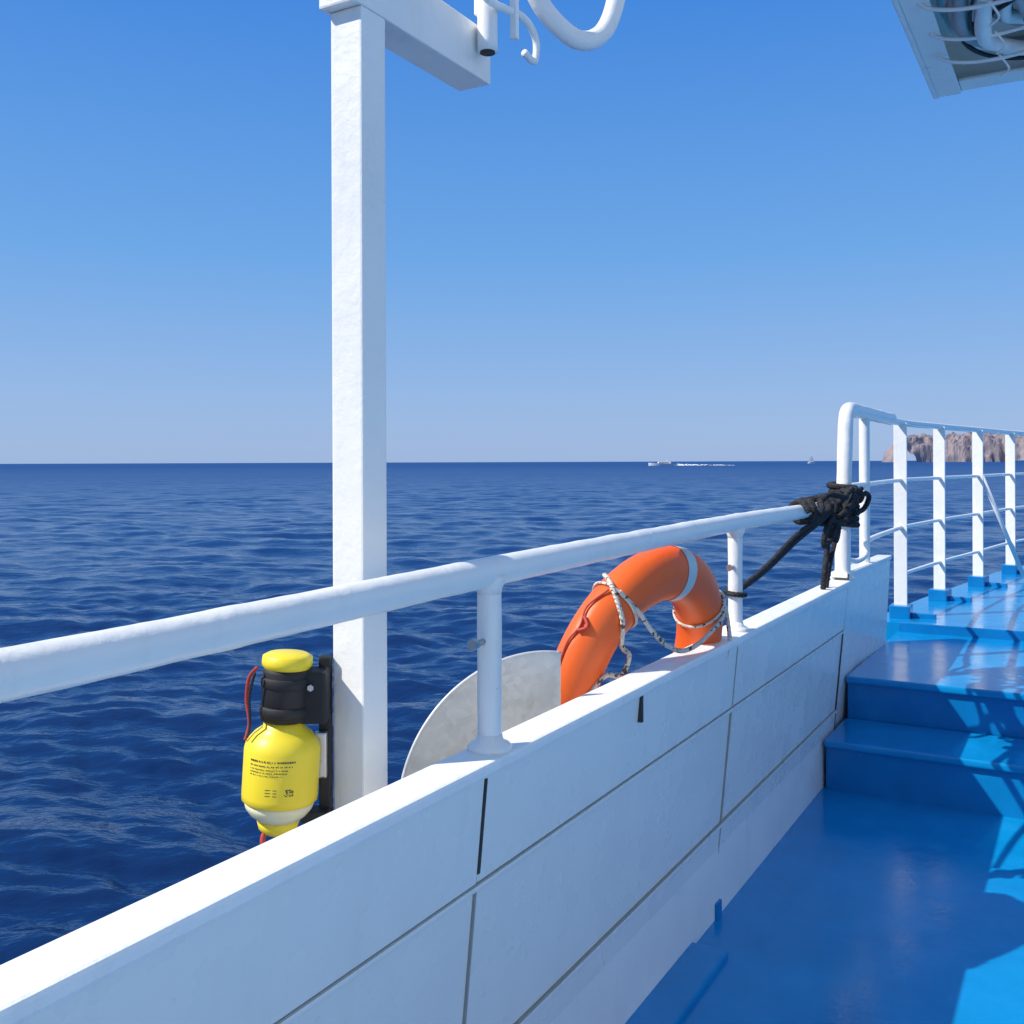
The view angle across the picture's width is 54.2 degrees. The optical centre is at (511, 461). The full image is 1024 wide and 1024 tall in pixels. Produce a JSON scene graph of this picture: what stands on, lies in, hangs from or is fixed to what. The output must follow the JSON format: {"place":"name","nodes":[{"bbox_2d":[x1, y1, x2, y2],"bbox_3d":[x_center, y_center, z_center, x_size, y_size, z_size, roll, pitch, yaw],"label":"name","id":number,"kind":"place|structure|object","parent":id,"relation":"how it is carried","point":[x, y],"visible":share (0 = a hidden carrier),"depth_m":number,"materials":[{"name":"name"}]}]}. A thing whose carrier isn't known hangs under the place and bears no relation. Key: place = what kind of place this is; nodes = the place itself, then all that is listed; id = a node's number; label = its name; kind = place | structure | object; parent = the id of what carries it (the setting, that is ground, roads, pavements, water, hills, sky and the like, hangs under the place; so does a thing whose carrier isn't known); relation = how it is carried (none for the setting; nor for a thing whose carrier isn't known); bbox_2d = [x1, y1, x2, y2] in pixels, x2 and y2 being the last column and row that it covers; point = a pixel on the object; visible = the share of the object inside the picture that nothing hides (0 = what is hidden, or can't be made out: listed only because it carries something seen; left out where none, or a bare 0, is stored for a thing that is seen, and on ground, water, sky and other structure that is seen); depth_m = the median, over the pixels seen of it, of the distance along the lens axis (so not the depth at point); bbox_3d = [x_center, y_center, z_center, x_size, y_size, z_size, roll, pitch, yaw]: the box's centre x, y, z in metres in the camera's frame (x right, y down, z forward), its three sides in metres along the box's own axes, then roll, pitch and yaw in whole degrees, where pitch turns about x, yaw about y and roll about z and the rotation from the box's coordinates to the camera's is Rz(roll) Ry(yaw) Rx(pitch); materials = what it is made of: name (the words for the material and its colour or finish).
{"place":"outdoors","nodes":[
{"label":"outdoors","id":0,"kind":"place"},
{"bbox_2d":[0,555,891,1023],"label":"ship bulwark","id":1,"kind":"object","parent":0,"point":[592,857],"visible":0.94,"depth_m":1.99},
{"bbox_2d":[0,460,1023,964],"bbox_3d":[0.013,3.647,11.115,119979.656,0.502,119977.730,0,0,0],"label":"sea","id":2,"kind":"structure","parent":0,"point":[118,792],"depth_m":29.62,"materials":[{"name":"liquid"}]},
{"bbox_2d":[648,462,718,465],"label":"motor yacht","id":3,"kind":"object","parent":2,"relation":"on","point":[661,464],"visible":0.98,"depth_m":848.11,"materials":[{"name":"plastic"}]},
{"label":"ship","id":4,"kind":"object","parent":2,"relation":"on","visible":0},
{"bbox_2d":[0,402,896,754],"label":"bulwark handrail","id":5,"kind":"object","parent":4,"relation":"on","point":[42,666],"visible":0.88,"depth_m":1.62,"materials":[{"name":"white metal"}]},
{"bbox_2d":[319,0,624,809],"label":"awning post","id":6,"kind":"object","parent":4,"relation":"on","point":[443,41],"visible":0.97,"depth_m":1.78,"materials":[{"name":"white metal"}]},
{"bbox_2d":[241,649,332,843],"bbox_3d":[-0.397,0.507,1.750,0.150,0.351,0.132,0,0,0],"label":"lifebuoy light","id":7,"kind":"object","parent":6,"relation":"attached to","point":[288,761],"visible":0.91,"depth_m":1.71,"materials":[{"name":"yellow plastic"}]},
{"bbox_2d":[401,650,561,778],"bbox_3d":[-0.067,0.746,2.238,0.363,0.630,0.169,0,0,0],"label":"galvanized light screen","id":8,"kind":"object","parent":4,"relation":"attached to","point":[531,684],"visible":0.35,"depth_m":2.25,"materials":[{"name":"metal"}]},
{"bbox_2d":[557,545,731,704],"bbox_3d":[0.282,0.621,2.754,0.411,0.776,0.950,0,0,30],"label":"lifebuoy","id":9,"kind":"object","parent":4,"relation":"attached to","point":[621,598],"visible":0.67,"depth_m":2.61,"materials":[{"name":"orange plastic"}]},
{"bbox_2d":[723,481,871,597],"bbox_3d":[1.145,0.312,3.913,0.191,0.451,1.757,0,0,30],"label":"black rope","id":10,"kind":"object","parent":4,"relation":"on","point":[833,517],"visible":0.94,"depth_m":4.16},
{"bbox_2d":[851,418,1023,619],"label":"foredeck railing","id":11,"kind":"object","parent":4,"relation":"on","point":[900,607],"visible":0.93,"depth_m":6.88,"materials":[{"name":"white metal"}]},
{"bbox_2d":[0,0,1023,463],"label":"sky","id":12,"kind":"structure","parent":0,"point":[709,230],"materials":[{"name":"blue"}]},
{"bbox_2d":[625,784,1023,1023],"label":"deck","id":13,"kind":"structure","parent":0,"point":[842,907],"depth_m":3.02,"materials":[{"name":"blue paint"}]},
{"bbox_2d":[824,660,1023,819],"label":"deck steps","id":14,"kind":"structure","parent":13,"relation":"on","point":[948,737],"depth_m":4.33,"materials":[{"name":"blue paint"}]},
{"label":"cabin","id":15,"kind":"object","parent":13,"relation":"on","visible":0},
{"bbox_2d":[891,0,1023,98],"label":"deck overhang","id":16,"kind":"object","parent":15,"relation":"attached to","point":[958,46],"visible":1,"depth_m":2.61,"materials":[{"name":"white paint"}]},
{"bbox_2d":[866,566,1023,673],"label":"foredeck","id":17,"kind":"object","parent":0,"point":[983,629],"visible":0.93,"depth_m":5.74,"materials":[{"name":"blue paint"}]},
{"bbox_2d":[882,431,1023,461],"bbox_3d":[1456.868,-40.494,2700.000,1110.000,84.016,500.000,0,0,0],"label":"rocky headland","id":18,"kind":"structure","parent":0,"point":[958,447],"depth_m":2492.95,"materials":[{"name":"stone"}]}
]}

